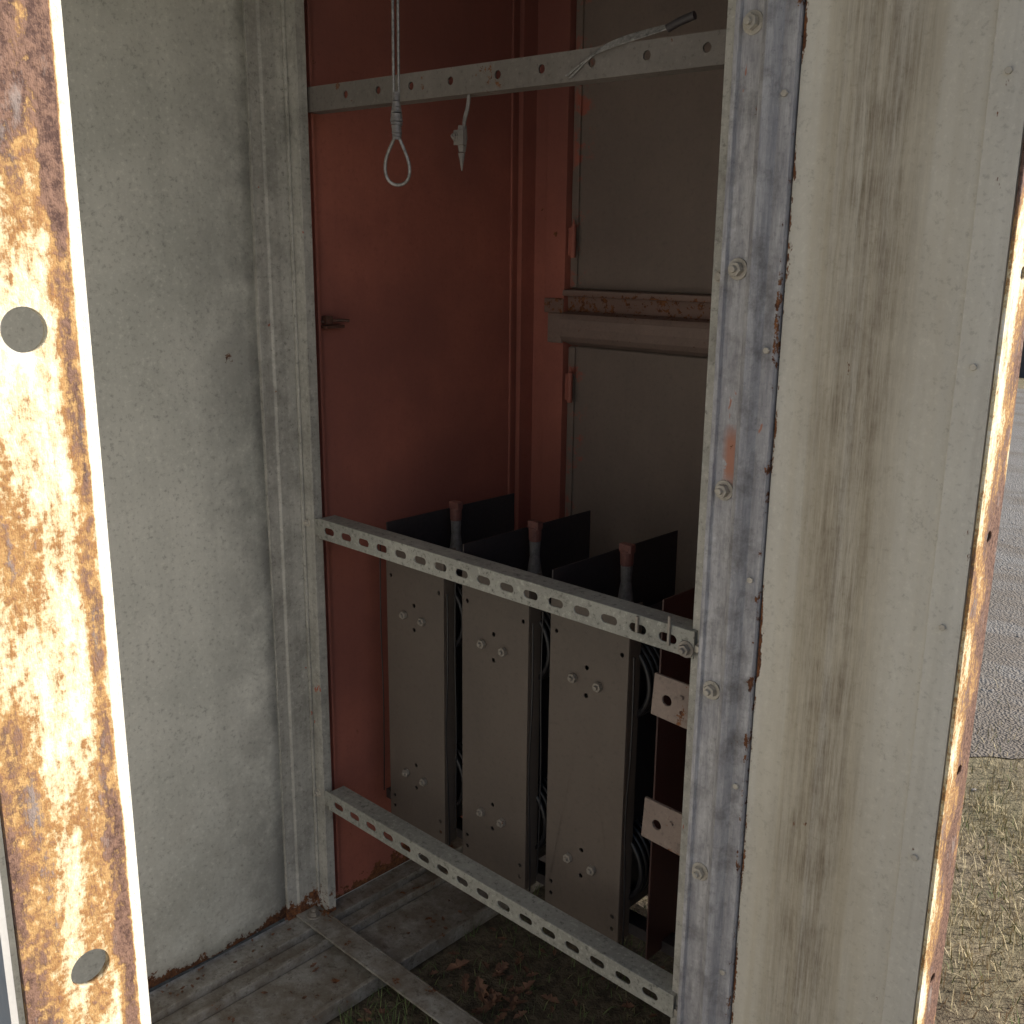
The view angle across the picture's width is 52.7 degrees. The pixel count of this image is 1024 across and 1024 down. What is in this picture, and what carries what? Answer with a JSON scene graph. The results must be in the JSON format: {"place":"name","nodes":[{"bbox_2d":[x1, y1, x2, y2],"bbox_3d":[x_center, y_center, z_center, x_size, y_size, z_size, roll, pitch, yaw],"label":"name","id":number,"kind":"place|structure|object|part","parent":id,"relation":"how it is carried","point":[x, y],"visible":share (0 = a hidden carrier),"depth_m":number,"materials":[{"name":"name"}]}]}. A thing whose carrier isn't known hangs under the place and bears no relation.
{"place":"outdoors","nodes":[
{"label":"outdoors","id":0,"kind":"place"},
{"bbox_2d":[148,377,1023,1023],"bbox_3d":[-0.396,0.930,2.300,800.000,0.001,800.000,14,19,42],"label":"ground","id":1,"kind":"structure","parent":0,"point":[600,999],"depth_m":2.20,"materials":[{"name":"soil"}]},
{"bbox_2d":[161,877,664,1023],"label":"fallen leaves","id":2,"kind":"object","parent":1,"relation":"on","point":[493,997],"visible":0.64,"depth_m":2.10,"materials":[{"name":"brown plant"}]},
{"bbox_2d":[0,0,1023,1023],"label":"electrical cabinet","id":3,"kind":"object","parent":1,"relation":"on","point":[747,321],"visible":0.95,"depth_m":1.73,"materials":[{"name":"grey metal"}]},
{"bbox_2d":[384,0,410,186],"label":"wire rope sling","id":4,"kind":"object","parent":3,"relation":"hanging from","point":[396,120],"visible":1,"depth_m":1.56,"materials":[{"name":"metal"}]},
{"bbox_2d":[325,786,676,1017],"bbox_3d":[-0.062,0.688,1.927,0.904,0.041,0.041,14,19,42],"label":"slotted rail","id":5,"kind":"object","parent":3,"relation":"attached to","point":[637,970],"visible":0.98,"depth_m":1.85,"materials":[{"name":"metal"}]},
{"bbox_2d":[315,515,697,658],"bbox_3d":[-0.061,0.101,1.772,0.905,0.056,0.056,14,19,42],"label":"slotted rail","id":6,"kind":"object","parent":3,"relation":"attached to","point":[655,623],"visible":0.99,"depth_m":1.69,"materials":[{"name":"metal"}]},
{"bbox_2d":[307,29,726,113],"bbox_3d":[-0.035,-0.673,1.606,0.927,0.054,0.034,14,19,42],"label":"perforated angle bar","id":7,"kind":"object","parent":3,"relation":"attached to","point":[679,54],"visible":0.91,"depth_m":1.53,"materials":[{"name":"grey metal"}]},
{"bbox_2d":[451,95,470,170],"bbox_3d":[-0.076,-0.612,1.668,0.052,0.116,0.028,14,19,42],"label":"earthing clamp","id":8,"kind":"object","parent":7,"relation":"attached to","point":[459,137],"visible":1,"depth_m":1.67,"materials":[{"name":"grey metal"}]},
{"bbox_2d":[565,24,665,78],"bbox_3d":[0.153,-0.629,1.412,0.201,0.054,0.012,12,18,38],"label":"braided strap","id":9,"kind":"object","parent":7,"relation":"attached to","point":[632,37],"visible":1,"depth_m":1.41,"materials":[{"name":"metal"}]},
{"bbox_2d":[665,11,696,31],"bbox_3d":[0.220,-0.638,1.347,0.043,0.021,0.011,12,18,39],"label":"strap sleeve","id":10,"kind":"object","parent":9,"relation":"attached to","point":[672,25],"visible":1,"depth_m":1.34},
{"bbox_2d":[386,787,674,957],"bbox_3d":[0.155,0.707,2.163,0.956,0.022,0.285,14,19,42],"label":"coil support frame","id":11,"kind":"object","parent":3,"relation":"attached to","point":[637,925],"visible":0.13,"depth_m":1.92,"materials":[{"name":"black metal"}]},
{"bbox_2d":[380,493,513,844],"bbox_3d":[-0.068,0.313,2.257,0.220,0.688,0.397,14,19,42],"label":"transformer coil unit","id":12,"kind":"object","parent":11,"relation":"on","point":[421,667],"visible":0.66,"depth_m":2.14,"materials":[{"name":"paint"}]},
{"bbox_2d":[454,510,590,890],"bbox_3d":[0.095,0.353,2.106,0.220,0.688,0.397,14,19,42],"label":"transformer coil unit","id":13,"kind":"object","parent":11,"relation":"on","point":[501,655],"visible":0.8,"depth_m":1.99,"materials":[{"name":"paint"}]},
{"bbox_2d":[536,530,677,944],"bbox_3d":[0.259,0.393,1.955,0.220,0.688,0.397,14,19,42],"label":"transformer coil unit","id":14,"kind":"object","parent":11,"relation":"on","point":[601,743],"visible":0.78,"depth_m":1.84,"materials":[{"name":"paint"}]},
{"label":"rear door panels","id":15,"kind":"part","parent":3,"relation":"part of","materials":[{"name":"grey metal"}]},
{"bbox_2d":[641,796,681,855],"bbox_3d":[0.244,0.482,1.604,0.081,0.072,0.041,14,19,42],"label":"mounting tab","id":16,"kind":"object","parent":3,"relation":"attached to","point":[667,835],"visible":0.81,"depth_m":1.59,"materials":[{"name":"metal"}]},
{"bbox_2d":[645,587,694,959],"bbox_3d":[0.367,0.438,1.883,0.003,0.675,0.365,14,19,42],"label":"barrier end sheet","id":17,"kind":"object","parent":3,"relation":"attached to","point":[669,765],"visible":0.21,"depth_m":1.79,"materials":[{"name":"metal"}]},
{"bbox_2d":[651,672,688,728],"bbox_3d":[0.249,0.279,1.550,0.074,0.072,0.041,14,19,42],"label":"mounting tab","id":18,"kind":"object","parent":3,"relation":"attached to","point":[677,693],"visible":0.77,"depth_m":1.54,"materials":[{"name":"metal"}]},
{"bbox_2d":[939,663,1023,1023],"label":"dry grass","id":19,"kind":"structure","parent":1,"relation":"on","point":[1008,889],"depth_m":2.43,"materials":[{"name":"beige plant"}]},
{"bbox_2d":[969,389,1023,791],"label":"gravel road","id":20,"kind":"structure","parent":0,"point":[1005,613],"depth_m":4.13,"materials":[{"name":"grey gravel"}]},
{"bbox_2d":[1019,342,1023,377],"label":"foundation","id":21,"kind":"object","parent":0,"point":[1021,373],"depth_m":12.86,"materials":[{"name":"grey concrete"}]}
]}

